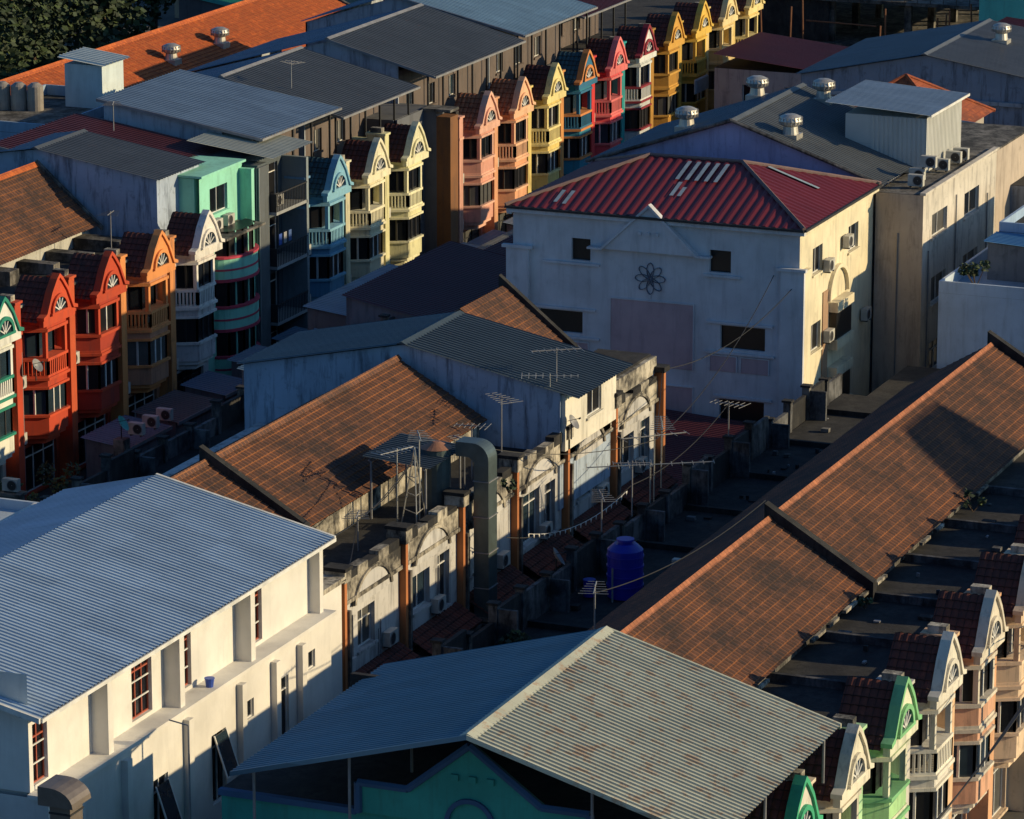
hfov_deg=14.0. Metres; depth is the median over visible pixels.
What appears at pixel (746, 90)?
window glass
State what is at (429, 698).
metal roof
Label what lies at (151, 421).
air conditioner
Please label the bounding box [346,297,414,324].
end wall
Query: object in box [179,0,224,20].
end wall
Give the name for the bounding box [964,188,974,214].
window glass
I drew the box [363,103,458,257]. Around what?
brown shophouse
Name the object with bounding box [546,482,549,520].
window glass
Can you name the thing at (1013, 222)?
blue apartment block
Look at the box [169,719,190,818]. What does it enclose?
street light pole
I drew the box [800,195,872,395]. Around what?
walls
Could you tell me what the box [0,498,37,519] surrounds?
white annex
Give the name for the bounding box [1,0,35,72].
mast tree
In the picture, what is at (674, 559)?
air conditioner
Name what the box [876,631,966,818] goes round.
turret shophouse
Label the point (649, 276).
rosette
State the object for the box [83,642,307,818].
fins
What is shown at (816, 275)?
sills
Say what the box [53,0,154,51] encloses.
broadleaf tree
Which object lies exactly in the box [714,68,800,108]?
walls
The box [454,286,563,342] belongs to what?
tiled roof
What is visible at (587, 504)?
arched parapet townhouse
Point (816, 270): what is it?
window frames
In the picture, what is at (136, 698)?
window bars
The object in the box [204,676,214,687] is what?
blue bucket
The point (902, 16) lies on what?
construction frame
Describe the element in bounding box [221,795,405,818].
walls
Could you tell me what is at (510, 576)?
arched parapet townhouse
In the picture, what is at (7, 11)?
mast tree
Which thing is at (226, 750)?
pane
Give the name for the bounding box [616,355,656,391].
parapet
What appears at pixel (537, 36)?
window glass
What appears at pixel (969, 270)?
rooftop plant
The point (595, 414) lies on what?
sills
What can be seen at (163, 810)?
sash
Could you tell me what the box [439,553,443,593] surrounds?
window glass
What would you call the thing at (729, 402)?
tv antenna
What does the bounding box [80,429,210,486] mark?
yard wall
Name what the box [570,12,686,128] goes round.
turret shophouse
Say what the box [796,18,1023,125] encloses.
concrete gable warehouse
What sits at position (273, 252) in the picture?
balcony side
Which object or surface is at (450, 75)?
window glass
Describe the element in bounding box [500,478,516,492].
rooftop plant
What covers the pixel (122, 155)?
roof
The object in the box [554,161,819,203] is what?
skylight sheets
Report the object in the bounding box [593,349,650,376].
roof
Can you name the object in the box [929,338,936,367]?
window glass
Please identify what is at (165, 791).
pane
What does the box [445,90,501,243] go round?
turret shophouse
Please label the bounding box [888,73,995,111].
hip tiles
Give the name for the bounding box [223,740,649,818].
ceiling
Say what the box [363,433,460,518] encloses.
rooftop canopy
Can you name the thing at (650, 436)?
tv antenna
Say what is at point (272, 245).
window glass
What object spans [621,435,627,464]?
window glass
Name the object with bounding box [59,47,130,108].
rooftop stair tower
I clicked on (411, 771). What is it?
posts
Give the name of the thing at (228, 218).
air conditioner
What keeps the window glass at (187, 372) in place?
in the turret shophouse at (196, 240)
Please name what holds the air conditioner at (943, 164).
on the beige apartment wing
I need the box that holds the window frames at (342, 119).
[314,119,342,151]
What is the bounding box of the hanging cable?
[335,275,791,592]
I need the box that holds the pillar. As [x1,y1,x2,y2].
[654,373,665,470]
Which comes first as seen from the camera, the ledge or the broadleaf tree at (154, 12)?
the ledge
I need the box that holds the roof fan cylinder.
[420,440,451,513]
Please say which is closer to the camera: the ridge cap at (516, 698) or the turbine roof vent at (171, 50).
the ridge cap at (516, 698)
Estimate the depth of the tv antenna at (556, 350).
178.43 m
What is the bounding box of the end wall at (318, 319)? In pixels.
[308,308,345,329]
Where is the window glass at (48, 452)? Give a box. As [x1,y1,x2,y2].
[25,440,53,490]
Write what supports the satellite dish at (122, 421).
on the dish plinth
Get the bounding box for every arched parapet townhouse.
[323,537,420,690]
[384,505,482,657]
[443,466,534,621]
[497,432,582,581]
[562,422,633,544]
[610,376,678,517]
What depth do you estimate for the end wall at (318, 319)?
217.70 m
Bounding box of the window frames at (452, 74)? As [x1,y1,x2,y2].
[410,74,453,103]
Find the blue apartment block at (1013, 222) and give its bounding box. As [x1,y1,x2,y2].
[999,205,1023,234]
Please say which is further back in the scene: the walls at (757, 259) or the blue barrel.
the walls at (757, 259)
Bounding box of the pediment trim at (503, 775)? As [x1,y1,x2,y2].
[354,742,590,818]
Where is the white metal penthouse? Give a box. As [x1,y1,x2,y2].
[825,80,969,172]
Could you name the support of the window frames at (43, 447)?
in the turret shophouse at (44, 307)
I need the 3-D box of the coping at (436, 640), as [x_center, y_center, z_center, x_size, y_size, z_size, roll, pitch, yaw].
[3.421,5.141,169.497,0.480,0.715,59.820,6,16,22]
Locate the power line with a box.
[937,701,1023,818]
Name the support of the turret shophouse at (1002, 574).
on the ground
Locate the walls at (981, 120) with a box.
[976,117,983,122]
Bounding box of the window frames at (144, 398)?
[129,390,153,416]
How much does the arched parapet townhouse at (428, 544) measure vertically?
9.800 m
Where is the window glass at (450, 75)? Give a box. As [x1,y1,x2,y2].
[406,75,451,102]
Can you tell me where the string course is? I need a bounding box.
[534,259,773,402]
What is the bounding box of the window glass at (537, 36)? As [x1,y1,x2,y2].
[496,36,537,70]
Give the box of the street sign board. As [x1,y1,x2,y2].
[692,74,708,94]
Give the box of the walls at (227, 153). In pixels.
[208,148,283,333]
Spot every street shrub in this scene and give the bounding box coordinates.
[0,476,40,501]
[35,460,80,493]
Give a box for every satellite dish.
[31,359,42,380]
[118,416,129,438]
[552,547,566,571]
[568,415,580,438]
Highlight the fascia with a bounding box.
[41,538,335,722]
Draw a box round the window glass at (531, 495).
[523,490,533,541]
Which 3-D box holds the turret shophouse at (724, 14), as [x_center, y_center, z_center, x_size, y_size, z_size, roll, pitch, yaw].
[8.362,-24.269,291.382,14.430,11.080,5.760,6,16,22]
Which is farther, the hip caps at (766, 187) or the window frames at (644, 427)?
the hip caps at (766, 187)
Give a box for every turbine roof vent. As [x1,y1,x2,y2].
[162,43,181,65]
[210,27,229,48]
[674,106,698,131]
[745,75,768,100]
[779,113,802,140]
[812,78,834,105]
[991,23,1011,44]
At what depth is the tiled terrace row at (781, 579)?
160.62 m
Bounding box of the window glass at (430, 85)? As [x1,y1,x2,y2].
[429,83,431,102]
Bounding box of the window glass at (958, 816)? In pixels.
[952,814,960,818]
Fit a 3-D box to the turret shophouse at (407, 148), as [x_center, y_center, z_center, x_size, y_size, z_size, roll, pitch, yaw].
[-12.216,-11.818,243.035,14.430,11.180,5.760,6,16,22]
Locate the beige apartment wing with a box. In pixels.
[872,146,999,391]
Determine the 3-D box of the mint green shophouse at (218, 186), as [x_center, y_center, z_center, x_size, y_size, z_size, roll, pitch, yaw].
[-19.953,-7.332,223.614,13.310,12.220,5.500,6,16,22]
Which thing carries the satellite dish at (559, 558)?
attached to the rear extension walls at (536, 599)
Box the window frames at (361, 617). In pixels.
[358,604,369,646]
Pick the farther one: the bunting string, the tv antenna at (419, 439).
the bunting string
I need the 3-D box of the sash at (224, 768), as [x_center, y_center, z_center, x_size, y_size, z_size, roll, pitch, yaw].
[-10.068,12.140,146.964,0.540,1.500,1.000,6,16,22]
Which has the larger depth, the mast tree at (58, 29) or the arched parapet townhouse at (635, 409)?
the mast tree at (58, 29)
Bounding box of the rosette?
[635,263,665,299]
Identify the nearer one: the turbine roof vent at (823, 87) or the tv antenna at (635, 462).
the tv antenna at (635, 462)
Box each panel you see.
[82,316,394,483]
[140,417,216,466]
[242,161,266,299]
[444,380,824,650]
[575,298,767,412]
[821,289,828,376]
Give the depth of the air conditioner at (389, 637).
162.47 m
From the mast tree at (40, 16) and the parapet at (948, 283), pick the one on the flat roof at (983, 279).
the parapet at (948, 283)
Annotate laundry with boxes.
[279,229,291,244]
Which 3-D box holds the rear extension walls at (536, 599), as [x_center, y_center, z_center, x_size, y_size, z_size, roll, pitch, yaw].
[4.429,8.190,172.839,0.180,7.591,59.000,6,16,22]
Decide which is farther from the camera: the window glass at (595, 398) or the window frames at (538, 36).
the window frames at (538, 36)
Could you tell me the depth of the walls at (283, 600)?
144.36 m
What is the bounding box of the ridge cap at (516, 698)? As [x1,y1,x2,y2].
[461,626,613,737]
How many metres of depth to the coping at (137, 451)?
186.22 m
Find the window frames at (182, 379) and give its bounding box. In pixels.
[177,366,200,391]
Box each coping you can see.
[39,313,389,499]
[430,377,830,643]
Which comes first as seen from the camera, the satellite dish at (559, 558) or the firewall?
the satellite dish at (559, 558)
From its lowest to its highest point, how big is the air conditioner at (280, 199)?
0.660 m
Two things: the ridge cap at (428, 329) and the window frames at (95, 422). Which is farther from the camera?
the window frames at (95, 422)
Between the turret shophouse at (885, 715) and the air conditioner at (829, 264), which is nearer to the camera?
the turret shophouse at (885, 715)
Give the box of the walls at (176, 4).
[174,0,178,17]
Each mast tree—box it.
[0,0,23,79]
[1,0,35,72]
[14,0,54,69]
[34,0,68,63]
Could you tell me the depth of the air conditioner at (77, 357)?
205.69 m
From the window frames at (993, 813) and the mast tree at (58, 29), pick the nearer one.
the window frames at (993, 813)
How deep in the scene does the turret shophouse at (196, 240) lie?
215.79 m
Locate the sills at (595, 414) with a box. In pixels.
[586,408,603,420]
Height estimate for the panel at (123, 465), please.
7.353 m
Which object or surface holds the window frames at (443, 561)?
in the arched parapet townhouse at (428, 544)
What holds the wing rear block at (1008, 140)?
on the ground
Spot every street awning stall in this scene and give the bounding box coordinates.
[80,415,171,477]
[132,390,221,438]
[181,370,241,402]
[227,344,266,377]
[271,326,307,342]
[461,242,480,247]
[468,229,506,244]
[503,217,512,231]
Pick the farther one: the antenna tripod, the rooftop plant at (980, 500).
the rooftop plant at (980, 500)
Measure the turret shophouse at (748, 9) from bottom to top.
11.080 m
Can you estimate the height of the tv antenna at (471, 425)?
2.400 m
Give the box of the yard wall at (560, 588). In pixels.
[442,390,826,653]
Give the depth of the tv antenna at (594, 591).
150.21 m
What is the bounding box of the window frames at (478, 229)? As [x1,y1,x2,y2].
[463,229,478,243]
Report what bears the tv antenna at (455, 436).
on the tiled terrace row at (307, 463)
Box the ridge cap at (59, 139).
[30,129,86,148]
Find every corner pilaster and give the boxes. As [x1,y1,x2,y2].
[506,247,804,415]
[803,267,811,383]
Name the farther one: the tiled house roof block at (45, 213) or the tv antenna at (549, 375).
the tiled house roof block at (45, 213)
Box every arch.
[444,799,493,818]
[828,263,850,301]
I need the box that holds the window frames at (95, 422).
[78,414,104,465]
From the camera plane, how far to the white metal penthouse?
215.50 m
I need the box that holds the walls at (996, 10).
[979,0,1023,20]
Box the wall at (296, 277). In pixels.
[281,155,309,330]
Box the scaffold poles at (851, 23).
[760,0,971,38]
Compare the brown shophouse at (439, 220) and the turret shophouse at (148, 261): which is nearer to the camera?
the turret shophouse at (148, 261)
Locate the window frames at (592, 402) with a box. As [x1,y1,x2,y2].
[587,386,598,415]
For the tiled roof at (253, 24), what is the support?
on the walls
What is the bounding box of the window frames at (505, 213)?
[498,213,512,231]
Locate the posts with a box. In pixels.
[252,741,824,818]
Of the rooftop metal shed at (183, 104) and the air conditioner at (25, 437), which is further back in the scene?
the rooftop metal shed at (183, 104)
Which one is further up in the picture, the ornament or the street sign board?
the street sign board
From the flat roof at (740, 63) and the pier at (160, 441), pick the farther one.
the flat roof at (740, 63)
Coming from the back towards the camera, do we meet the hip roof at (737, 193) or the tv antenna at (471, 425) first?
the hip roof at (737, 193)
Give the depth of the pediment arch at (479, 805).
128.84 m
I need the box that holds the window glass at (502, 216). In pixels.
[498,213,511,231]
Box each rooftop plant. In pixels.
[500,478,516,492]
[857,596,872,608]
[957,260,990,283]
[963,487,986,511]
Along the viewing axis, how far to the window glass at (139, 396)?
213.47 m
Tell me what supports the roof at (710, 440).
on the end wall
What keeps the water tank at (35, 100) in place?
on the flat roof at (56, 108)
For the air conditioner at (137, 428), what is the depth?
203.24 m
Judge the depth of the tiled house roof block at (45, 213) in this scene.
214.47 m
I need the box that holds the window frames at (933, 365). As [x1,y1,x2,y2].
[929,186,976,367]
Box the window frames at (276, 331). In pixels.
[269,162,277,335]
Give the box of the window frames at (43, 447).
[25,439,54,491]
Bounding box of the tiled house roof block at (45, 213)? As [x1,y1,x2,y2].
[0,159,121,285]
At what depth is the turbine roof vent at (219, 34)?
275.88 m
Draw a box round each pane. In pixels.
[157,779,180,818]
[215,729,237,776]
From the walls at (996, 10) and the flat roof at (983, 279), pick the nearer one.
the flat roof at (983, 279)
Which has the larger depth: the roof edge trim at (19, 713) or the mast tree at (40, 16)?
the mast tree at (40, 16)
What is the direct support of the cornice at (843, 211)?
attached to the walls at (827, 237)
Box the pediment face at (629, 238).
[603,209,692,256]
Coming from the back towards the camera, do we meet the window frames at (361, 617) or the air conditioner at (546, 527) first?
the air conditioner at (546, 527)
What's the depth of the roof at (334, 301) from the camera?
220.01 m
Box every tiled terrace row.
[161,355,526,573]
[587,330,1023,718]
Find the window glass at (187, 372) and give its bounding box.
[177,367,199,391]
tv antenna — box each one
[101,210,113,247]
[102,101,121,130]
[280,60,303,87]
[342,510,368,550]
[371,445,417,521]
[407,430,434,519]
[447,435,464,488]
[453,423,490,478]
[488,392,521,451]
[521,373,577,386]
[530,346,584,380]
[578,581,607,628]
[586,460,714,503]
[598,489,617,536]
[612,459,652,515]
[617,431,688,501]
[650,416,675,487]
[711,400,750,435]
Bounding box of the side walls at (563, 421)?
[561,394,564,451]
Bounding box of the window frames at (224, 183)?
[212,183,224,212]
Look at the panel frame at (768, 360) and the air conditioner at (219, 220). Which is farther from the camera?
the air conditioner at (219, 220)
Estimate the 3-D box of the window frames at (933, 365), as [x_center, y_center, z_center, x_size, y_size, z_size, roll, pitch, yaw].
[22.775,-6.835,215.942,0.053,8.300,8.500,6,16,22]
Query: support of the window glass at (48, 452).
in the turret shophouse at (44, 307)
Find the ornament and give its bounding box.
[451,773,494,785]
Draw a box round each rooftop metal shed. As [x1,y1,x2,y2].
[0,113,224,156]
[96,69,341,157]
[187,3,525,105]
[196,46,419,157]
[300,0,597,88]
[561,0,630,51]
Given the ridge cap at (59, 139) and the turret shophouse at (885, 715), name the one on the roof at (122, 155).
the ridge cap at (59, 139)
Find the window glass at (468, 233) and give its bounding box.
[463,229,477,243]
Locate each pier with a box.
[41,403,221,500]
[72,317,388,487]
[323,574,344,699]
[432,381,828,655]
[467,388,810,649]
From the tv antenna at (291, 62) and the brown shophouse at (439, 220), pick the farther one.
the brown shophouse at (439, 220)
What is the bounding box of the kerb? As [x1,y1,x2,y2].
[527,408,872,632]
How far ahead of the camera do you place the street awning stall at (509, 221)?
252.17 m
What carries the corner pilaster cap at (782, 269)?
on the corner pilaster at (791, 342)
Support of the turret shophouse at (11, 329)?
on the ground
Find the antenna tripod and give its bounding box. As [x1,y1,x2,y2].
[401,447,424,522]
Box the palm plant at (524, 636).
[498,629,531,643]
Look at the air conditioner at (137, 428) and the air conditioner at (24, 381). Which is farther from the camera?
the air conditioner at (137, 428)
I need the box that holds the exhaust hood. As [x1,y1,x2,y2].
[37,774,90,818]
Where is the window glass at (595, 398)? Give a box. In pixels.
[587,387,597,413]
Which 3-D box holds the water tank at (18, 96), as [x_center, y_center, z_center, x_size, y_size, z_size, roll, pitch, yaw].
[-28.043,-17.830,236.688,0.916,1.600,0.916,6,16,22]
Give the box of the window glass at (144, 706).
[32,591,310,818]
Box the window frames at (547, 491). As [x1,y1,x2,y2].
[523,481,550,570]
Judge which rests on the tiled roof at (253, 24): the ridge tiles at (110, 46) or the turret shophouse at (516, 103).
the ridge tiles at (110, 46)
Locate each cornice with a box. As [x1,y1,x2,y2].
[218,787,356,814]
[506,205,805,236]
[806,185,878,234]
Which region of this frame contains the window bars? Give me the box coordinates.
[33,603,258,764]
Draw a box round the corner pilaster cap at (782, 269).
[502,243,807,273]
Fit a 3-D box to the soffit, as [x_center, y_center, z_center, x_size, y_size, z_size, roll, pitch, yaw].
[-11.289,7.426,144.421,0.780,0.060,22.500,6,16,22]
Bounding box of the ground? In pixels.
[6,0,1023,818]
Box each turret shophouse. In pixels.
[0,250,128,481]
[0,273,77,499]
[0,296,23,482]
[19,229,177,420]
[70,209,224,395]
[284,154,353,300]
[330,137,392,284]
[352,121,430,265]
[444,76,535,233]
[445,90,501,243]
[488,62,567,193]
[516,49,599,177]
[547,36,629,157]
[561,24,658,142]
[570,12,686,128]
[598,0,713,118]
[599,0,739,110]
[611,0,764,57]
[744,774,822,818]
[785,723,873,818]
[832,675,921,818]
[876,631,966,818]
[920,589,1008,818]
[964,551,1023,818]
[1004,515,1023,811]
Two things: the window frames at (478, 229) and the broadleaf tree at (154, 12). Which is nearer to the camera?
the window frames at (478, 229)
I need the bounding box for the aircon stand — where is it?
[0,490,27,499]
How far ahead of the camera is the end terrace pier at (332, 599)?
157.59 m
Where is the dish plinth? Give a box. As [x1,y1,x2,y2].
[113,436,129,455]
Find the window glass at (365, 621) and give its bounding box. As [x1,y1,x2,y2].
[358,605,368,644]
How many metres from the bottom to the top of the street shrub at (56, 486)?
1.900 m
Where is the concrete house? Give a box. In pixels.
[1010,176,1023,213]
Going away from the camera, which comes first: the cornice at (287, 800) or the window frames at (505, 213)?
the cornice at (287, 800)
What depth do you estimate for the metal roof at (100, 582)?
147.41 m
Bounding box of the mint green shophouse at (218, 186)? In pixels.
[178,155,265,375]
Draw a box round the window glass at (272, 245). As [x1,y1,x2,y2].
[268,162,275,344]
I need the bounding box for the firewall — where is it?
[499,274,580,347]
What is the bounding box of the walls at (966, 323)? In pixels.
[937,293,1023,368]
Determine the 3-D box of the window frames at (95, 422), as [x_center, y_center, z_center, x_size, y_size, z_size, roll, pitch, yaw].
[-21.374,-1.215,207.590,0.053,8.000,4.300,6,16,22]
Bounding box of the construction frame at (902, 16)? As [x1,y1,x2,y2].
[749,0,978,46]
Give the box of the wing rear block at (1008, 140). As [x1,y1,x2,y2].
[961,122,1023,232]
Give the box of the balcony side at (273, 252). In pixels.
[269,194,277,322]
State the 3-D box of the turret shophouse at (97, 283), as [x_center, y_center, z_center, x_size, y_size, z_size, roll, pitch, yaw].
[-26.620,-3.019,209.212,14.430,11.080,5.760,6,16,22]
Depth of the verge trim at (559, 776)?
126.01 m
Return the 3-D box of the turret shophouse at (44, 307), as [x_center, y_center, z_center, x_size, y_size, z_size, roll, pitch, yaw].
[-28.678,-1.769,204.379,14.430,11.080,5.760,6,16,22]
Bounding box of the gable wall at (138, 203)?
[0,149,198,236]
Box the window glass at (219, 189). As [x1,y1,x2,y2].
[209,184,223,211]
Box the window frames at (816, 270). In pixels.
[811,223,855,350]
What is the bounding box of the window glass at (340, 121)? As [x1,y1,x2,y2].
[313,119,341,149]
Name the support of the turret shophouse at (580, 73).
on the ground
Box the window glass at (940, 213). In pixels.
[931,208,973,299]
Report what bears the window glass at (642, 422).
in the arched parapet townhouse at (635, 409)
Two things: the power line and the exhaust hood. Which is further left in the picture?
the exhaust hood
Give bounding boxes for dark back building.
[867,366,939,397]
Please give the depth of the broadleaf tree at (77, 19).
298.48 m
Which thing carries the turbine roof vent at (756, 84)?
on the grey roof warehouse at (751, 130)
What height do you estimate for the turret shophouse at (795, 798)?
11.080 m
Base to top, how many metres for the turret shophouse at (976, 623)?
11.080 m
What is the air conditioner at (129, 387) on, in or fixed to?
attached to the turret shophouse at (148, 261)
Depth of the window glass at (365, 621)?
161.41 m
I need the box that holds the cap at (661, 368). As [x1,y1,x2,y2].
[654,363,669,372]
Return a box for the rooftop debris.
[570,418,1001,663]
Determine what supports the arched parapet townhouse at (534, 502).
on the ground
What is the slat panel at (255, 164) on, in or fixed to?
on the ground
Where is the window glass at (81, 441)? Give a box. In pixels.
[78,415,103,463]
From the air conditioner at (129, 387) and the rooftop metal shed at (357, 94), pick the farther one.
the rooftop metal shed at (357, 94)
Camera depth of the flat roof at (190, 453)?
188.35 m
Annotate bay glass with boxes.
[829,304,851,393]
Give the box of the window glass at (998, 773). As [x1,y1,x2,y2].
[992,768,1000,811]
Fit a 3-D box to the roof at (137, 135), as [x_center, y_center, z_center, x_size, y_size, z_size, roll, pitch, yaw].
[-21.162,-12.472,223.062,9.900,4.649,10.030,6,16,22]
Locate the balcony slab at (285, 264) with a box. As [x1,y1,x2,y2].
[269,198,307,325]
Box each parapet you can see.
[0,84,103,132]
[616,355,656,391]
[939,247,1023,299]
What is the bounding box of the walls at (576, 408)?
[565,376,615,451]
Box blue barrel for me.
[583,577,595,597]
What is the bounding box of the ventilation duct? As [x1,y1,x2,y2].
[455,436,497,631]
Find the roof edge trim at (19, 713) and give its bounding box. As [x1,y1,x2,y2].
[0,473,335,723]
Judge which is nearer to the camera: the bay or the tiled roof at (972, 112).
the bay
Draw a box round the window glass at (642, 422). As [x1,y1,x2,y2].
[641,420,643,455]
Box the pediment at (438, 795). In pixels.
[362,743,585,818]
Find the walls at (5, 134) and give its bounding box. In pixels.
[0,117,103,137]
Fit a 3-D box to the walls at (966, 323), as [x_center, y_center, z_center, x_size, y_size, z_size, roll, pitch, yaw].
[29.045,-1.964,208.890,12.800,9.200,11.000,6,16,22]
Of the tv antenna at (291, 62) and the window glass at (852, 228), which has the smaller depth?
the window glass at (852, 228)
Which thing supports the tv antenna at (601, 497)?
attached to the rear extension walls at (536, 599)
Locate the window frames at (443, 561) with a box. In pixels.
[413,552,444,647]
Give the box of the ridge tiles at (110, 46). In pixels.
[0,0,256,81]
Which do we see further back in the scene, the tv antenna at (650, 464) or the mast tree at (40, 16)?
the mast tree at (40, 16)
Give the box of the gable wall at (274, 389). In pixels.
[244,344,609,509]
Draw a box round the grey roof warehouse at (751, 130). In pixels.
[584,83,912,393]
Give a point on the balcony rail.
(291, 242)
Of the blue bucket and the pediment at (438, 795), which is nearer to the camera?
the pediment at (438, 795)
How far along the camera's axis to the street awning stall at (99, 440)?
204.38 m
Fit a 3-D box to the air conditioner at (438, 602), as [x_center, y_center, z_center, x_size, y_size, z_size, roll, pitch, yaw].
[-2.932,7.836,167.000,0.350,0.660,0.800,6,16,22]
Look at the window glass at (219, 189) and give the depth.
220.86 m
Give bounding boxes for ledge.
[27,609,336,800]
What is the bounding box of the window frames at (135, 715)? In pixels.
[32,590,258,782]
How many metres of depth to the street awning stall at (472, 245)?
246.25 m
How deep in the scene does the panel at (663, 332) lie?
203.78 m
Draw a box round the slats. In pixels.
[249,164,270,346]
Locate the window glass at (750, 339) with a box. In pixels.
[541,238,818,421]
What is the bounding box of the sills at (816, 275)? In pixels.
[810,246,860,357]
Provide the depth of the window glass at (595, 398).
181.31 m
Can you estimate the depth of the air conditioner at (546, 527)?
177.03 m
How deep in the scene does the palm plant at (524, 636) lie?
159.41 m
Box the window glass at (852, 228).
[849,223,854,232]
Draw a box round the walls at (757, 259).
[513,212,799,417]
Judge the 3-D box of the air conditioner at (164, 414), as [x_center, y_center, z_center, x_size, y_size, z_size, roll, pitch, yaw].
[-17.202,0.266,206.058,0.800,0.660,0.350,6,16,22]
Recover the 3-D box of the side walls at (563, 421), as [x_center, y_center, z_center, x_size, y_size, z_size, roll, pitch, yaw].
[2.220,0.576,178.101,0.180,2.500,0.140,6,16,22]
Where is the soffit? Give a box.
[19,540,329,720]
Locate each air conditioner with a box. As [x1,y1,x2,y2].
[2,477,20,493]
[23,375,26,388]
[24,432,27,445]
[76,351,79,364]
[128,382,130,394]
[128,421,145,436]
[142,414,159,429]
[156,407,173,422]
[215,217,222,228]
[223,212,234,225]
[276,193,283,206]
[382,627,397,648]
[431,594,445,614]
[497,550,509,569]
[539,521,552,540]
[596,482,609,500]
[635,456,647,473]
[672,557,680,564]
[823,257,834,272]
[823,328,834,343]
[843,233,853,248]
[861,306,871,321]
[908,173,924,187]
[909,167,925,179]
[920,155,937,169]
[934,158,949,171]
[946,150,961,164]
[953,147,969,160]
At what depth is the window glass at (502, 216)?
257.18 m
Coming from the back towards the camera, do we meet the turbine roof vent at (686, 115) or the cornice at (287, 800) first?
the turbine roof vent at (686, 115)
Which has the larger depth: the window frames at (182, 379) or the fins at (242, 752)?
the window frames at (182, 379)
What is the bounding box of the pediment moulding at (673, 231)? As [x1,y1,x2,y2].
[587,204,711,259]
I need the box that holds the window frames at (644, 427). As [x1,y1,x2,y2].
[621,418,645,502]
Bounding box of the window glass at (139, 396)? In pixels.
[129,390,152,416]
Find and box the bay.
[827,291,853,393]
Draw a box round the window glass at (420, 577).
[413,570,423,649]
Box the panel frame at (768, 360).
[574,297,769,412]
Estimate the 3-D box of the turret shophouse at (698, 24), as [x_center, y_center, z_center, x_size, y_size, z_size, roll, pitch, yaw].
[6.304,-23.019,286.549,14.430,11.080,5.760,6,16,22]
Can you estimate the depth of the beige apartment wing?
211.74 m
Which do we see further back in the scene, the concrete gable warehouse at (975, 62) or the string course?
the concrete gable warehouse at (975, 62)
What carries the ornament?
attached to the pediment trim at (503, 775)
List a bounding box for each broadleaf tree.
[15,0,102,35]
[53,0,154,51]
[122,0,175,30]
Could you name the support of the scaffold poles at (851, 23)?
on the ground
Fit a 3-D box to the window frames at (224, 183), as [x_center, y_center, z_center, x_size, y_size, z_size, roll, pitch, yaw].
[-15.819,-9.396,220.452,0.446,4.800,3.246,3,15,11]
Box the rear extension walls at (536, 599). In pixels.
[526,373,841,626]
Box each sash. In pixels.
[155,778,181,818]
[213,728,238,778]
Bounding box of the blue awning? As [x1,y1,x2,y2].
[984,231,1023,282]
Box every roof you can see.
[0,95,103,132]
[0,131,75,151]
[0,475,333,717]
[7,0,345,90]
[38,131,205,179]
[156,421,244,473]
[187,131,311,158]
[202,0,242,5]
[233,629,596,769]
[237,312,453,363]
[303,264,397,315]
[341,241,505,316]
[407,312,632,398]
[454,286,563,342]
[477,230,512,249]
[477,631,840,818]
[484,235,512,255]
[510,155,877,229]
[518,394,889,639]
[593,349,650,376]
[665,409,743,489]
[714,32,847,68]
[715,58,803,73]
[852,77,992,121]
[939,266,1023,299]
[998,17,1023,26]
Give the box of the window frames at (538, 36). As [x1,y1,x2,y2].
[496,36,538,71]
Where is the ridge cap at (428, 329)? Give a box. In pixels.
[396,310,463,344]
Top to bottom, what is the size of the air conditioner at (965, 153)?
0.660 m
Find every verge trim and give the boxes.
[230,735,465,775]
[466,628,841,818]
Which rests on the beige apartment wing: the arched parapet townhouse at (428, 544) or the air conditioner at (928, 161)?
the air conditioner at (928, 161)
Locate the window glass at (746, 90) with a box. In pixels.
[744,85,786,99]
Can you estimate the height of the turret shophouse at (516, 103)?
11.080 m
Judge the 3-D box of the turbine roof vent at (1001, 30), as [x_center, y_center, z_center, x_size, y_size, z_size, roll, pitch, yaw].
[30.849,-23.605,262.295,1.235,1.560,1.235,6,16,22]
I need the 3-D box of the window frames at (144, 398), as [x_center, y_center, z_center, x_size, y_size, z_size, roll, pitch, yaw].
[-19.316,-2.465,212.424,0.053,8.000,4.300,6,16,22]
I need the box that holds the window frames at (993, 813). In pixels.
[992,768,1001,816]
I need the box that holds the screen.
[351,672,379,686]
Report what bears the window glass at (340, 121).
in the rooftop metal shed at (357, 94)
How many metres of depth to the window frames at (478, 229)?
252.57 m
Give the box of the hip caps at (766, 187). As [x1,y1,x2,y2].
[504,152,881,229]
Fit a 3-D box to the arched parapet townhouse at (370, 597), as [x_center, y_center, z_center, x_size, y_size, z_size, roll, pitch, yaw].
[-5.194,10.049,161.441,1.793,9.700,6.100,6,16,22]
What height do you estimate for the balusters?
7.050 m
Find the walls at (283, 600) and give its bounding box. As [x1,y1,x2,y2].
[0,503,331,818]
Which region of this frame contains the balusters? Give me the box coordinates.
[276,183,307,321]
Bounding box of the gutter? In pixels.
[504,184,882,232]
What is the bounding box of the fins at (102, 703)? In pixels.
[91,592,255,754]
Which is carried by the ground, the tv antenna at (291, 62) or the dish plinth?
the dish plinth
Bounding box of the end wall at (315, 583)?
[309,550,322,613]
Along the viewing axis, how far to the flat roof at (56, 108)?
235.98 m
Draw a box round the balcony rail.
[276,181,307,305]
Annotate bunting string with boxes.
[528,491,626,537]
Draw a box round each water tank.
[0,81,10,109]
[11,82,26,110]
[27,82,43,111]
[606,536,643,602]
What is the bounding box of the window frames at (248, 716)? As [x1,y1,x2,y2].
[154,650,312,818]

